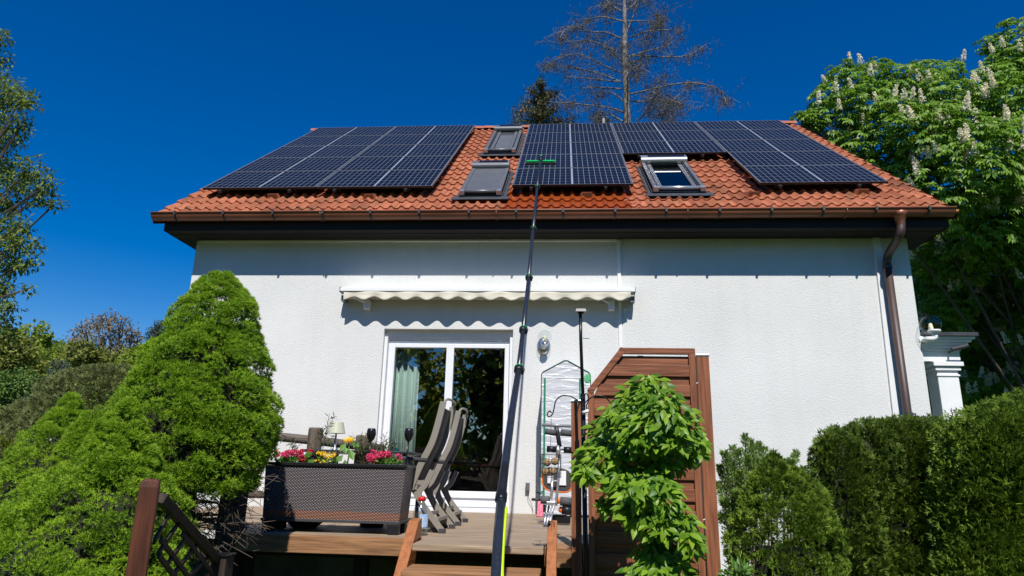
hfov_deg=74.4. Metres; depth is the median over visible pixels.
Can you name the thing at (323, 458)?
flowering plant
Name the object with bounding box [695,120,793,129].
solar panel
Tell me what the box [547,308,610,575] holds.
feeder pole
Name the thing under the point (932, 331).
globe lamp
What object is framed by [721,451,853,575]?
thuja shrub
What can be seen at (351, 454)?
sunflower
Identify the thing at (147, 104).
sky
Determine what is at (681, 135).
solar panel
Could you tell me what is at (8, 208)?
tree
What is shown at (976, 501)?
thuja hedge
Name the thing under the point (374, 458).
flowering plant
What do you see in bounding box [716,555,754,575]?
weed plant
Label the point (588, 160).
solar panel
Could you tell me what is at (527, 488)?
outdoor socket
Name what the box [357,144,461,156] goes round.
solar panel
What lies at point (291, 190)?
mounting rail
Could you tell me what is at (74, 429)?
dwarf spruce
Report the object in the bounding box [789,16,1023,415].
chestnut tree
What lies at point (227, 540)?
deck post
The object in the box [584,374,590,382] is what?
net bag
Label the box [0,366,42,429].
distant tree
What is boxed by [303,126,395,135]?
solar panel
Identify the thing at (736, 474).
yew bush
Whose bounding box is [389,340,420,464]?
curtain
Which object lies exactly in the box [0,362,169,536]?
clipped shrub
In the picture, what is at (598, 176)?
solar panel
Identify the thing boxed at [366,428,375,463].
garden torch
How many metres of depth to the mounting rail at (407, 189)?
10.07 m
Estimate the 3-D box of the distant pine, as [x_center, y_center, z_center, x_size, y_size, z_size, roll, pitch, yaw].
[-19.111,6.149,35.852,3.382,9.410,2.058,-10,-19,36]
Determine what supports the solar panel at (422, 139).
attached to the mounting rail at (407, 189)
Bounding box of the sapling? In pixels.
[568,373,713,575]
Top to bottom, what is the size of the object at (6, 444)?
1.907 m
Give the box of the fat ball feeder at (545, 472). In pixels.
[540,441,560,477]
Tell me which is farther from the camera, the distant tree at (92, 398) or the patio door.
the distant tree at (92, 398)
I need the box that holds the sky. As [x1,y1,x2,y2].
[0,0,1023,440]
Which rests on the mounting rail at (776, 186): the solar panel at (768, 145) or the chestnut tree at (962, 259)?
the solar panel at (768, 145)
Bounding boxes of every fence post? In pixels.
[571,400,581,575]
[695,354,720,575]
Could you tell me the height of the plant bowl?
0.120 m
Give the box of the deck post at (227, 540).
[214,489,248,575]
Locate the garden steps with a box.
[394,518,556,575]
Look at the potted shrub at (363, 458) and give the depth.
6.01 m
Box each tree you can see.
[0,26,71,342]
[0,323,54,396]
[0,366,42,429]
[9,318,75,445]
[48,338,121,404]
[63,308,143,406]
[65,376,120,418]
[106,343,140,392]
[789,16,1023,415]
[927,283,1010,416]
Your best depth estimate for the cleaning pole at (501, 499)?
2.85 m
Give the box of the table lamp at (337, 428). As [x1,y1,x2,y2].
[327,422,344,449]
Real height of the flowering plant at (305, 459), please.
0.150 m
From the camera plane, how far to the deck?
5.20 m
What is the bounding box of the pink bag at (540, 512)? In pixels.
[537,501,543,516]
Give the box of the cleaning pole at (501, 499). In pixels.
[491,155,555,575]
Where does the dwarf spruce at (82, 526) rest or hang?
on the lawn
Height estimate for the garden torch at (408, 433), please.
0.320 m
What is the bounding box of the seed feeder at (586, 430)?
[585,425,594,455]
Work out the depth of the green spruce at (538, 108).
23.75 m
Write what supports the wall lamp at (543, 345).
attached to the house
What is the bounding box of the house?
[150,118,978,575]
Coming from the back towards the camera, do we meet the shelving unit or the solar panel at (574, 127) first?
the solar panel at (574, 127)
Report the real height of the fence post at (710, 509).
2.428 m
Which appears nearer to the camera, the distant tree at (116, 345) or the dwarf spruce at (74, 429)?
the dwarf spruce at (74, 429)
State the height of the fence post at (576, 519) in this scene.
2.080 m
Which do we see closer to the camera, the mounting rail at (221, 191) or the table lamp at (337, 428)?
the table lamp at (337, 428)
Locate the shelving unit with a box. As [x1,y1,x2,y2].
[532,423,570,527]
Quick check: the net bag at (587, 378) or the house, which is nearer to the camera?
the net bag at (587, 378)
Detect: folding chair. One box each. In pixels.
[390,398,455,532]
[429,408,467,525]
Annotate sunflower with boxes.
[336,437,358,462]
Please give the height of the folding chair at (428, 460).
1.106 m
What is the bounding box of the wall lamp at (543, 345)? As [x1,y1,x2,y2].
[537,331,549,354]
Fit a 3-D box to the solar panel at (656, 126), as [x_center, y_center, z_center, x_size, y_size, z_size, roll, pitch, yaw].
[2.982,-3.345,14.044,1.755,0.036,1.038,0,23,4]
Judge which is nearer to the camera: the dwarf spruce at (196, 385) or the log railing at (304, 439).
the dwarf spruce at (196, 385)
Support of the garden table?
on the deck
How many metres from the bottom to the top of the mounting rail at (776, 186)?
3.321 m
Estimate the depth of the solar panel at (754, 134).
12.91 m
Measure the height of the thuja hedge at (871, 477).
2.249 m
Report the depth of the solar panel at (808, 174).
9.92 m
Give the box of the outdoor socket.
[525,482,532,508]
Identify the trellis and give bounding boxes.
[152,493,220,575]
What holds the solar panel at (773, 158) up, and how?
on the mounting rail at (776, 186)
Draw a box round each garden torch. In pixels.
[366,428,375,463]
[404,428,413,464]
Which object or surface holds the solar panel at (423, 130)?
attached to the mounting rail at (407, 189)
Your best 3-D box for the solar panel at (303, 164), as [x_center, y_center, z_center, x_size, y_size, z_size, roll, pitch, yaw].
[-3.711,-2.120,11.629,1.755,0.036,1.038,0,23,4]
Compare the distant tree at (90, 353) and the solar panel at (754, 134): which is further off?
the distant tree at (90, 353)
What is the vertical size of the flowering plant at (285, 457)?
0.139 m
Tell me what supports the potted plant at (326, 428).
in the planter
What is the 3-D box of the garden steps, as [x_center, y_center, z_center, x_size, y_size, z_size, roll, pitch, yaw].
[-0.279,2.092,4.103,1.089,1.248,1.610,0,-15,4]
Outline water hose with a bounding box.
[501,506,507,575]
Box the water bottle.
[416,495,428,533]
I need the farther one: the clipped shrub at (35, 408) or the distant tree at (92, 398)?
the distant tree at (92, 398)
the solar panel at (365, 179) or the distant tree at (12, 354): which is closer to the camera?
the solar panel at (365, 179)
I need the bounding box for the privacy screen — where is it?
[587,347,705,575]
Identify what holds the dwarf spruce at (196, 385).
on the lawn
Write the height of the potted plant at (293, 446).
0.278 m
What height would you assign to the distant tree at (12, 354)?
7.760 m
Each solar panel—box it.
[202,171,336,189]
[234,157,354,171]
[261,145,370,157]
[284,135,383,145]
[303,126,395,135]
[316,169,443,188]
[338,156,453,170]
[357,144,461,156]
[372,134,468,144]
[386,125,474,134]
[512,167,632,186]
[517,153,626,167]
[521,142,621,154]
[524,132,617,142]
[527,123,613,132]
[611,122,701,132]
[615,130,712,141]
[618,140,725,154]
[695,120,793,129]
[704,129,811,140]
[715,139,832,152]
[727,151,857,166]
[742,165,887,184]
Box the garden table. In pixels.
[304,449,421,517]
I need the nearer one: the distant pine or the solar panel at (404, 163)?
the solar panel at (404, 163)
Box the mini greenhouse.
[540,360,590,514]
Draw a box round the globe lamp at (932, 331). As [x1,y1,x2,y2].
[919,316,941,344]
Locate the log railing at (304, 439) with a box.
[248,427,383,497]
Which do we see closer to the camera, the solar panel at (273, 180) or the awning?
the awning
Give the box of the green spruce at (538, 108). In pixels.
[505,75,613,124]
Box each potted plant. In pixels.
[271,432,339,461]
[319,412,336,451]
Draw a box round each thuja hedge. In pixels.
[799,412,969,575]
[916,387,1023,575]
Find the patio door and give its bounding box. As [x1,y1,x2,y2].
[377,330,512,512]
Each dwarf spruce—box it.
[0,391,104,556]
[0,394,201,575]
[98,269,285,567]
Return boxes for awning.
[339,287,635,311]
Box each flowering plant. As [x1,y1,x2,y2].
[274,449,303,461]
[297,449,312,462]
[314,451,337,462]
[366,449,403,464]
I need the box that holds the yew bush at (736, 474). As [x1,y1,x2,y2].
[715,432,808,575]
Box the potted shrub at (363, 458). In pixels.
[349,432,397,527]
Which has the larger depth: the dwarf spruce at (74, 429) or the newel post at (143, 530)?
the dwarf spruce at (74, 429)
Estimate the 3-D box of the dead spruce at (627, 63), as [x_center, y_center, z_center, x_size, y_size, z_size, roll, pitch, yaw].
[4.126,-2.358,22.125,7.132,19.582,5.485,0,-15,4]
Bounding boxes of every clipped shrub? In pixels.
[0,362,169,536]
[0,393,70,458]
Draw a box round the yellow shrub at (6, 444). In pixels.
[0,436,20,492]
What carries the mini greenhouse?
on the deck
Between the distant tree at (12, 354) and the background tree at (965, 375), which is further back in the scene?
the distant tree at (12, 354)
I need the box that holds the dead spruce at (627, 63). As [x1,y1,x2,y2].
[535,0,748,123]
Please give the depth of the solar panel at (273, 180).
10.56 m
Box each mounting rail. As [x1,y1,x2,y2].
[218,190,230,193]
[287,189,297,192]
[332,189,341,193]
[404,188,410,192]
[773,185,781,189]
[849,184,861,189]
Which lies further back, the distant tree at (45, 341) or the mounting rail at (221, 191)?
the distant tree at (45, 341)
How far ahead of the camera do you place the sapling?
3.74 m
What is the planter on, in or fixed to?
on the deck
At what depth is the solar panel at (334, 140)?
13.56 m
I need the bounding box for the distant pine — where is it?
[143,319,164,343]
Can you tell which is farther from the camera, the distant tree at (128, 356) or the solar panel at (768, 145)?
the distant tree at (128, 356)
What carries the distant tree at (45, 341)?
on the lawn
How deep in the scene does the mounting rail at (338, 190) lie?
10.31 m
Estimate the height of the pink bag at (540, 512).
0.208 m
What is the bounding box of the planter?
[260,462,416,534]
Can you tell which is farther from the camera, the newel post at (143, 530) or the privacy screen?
the privacy screen
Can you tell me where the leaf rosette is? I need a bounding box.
[294,451,313,462]
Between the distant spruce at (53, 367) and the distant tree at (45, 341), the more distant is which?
the distant tree at (45, 341)
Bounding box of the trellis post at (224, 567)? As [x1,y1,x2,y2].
[208,552,235,575]
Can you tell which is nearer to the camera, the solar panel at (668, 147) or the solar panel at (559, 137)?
the solar panel at (668, 147)
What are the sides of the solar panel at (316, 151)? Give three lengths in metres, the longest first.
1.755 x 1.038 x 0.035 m
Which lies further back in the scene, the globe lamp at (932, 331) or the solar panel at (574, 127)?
the solar panel at (574, 127)
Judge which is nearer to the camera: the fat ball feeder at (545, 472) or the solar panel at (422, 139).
the fat ball feeder at (545, 472)
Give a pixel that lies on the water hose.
(503, 548)
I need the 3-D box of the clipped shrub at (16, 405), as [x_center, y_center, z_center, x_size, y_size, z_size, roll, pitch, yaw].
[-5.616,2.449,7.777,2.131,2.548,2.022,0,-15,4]
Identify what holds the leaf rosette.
on the planter
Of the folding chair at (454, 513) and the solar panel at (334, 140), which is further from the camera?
the solar panel at (334, 140)
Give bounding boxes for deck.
[151,506,588,575]
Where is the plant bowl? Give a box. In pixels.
[287,521,322,527]
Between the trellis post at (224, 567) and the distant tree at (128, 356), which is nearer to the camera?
the trellis post at (224, 567)
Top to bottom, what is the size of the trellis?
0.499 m
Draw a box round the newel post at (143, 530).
[125,478,159,575]
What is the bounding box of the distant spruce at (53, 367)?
[21,358,76,444]
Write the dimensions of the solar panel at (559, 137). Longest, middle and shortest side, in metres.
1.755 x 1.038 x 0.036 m

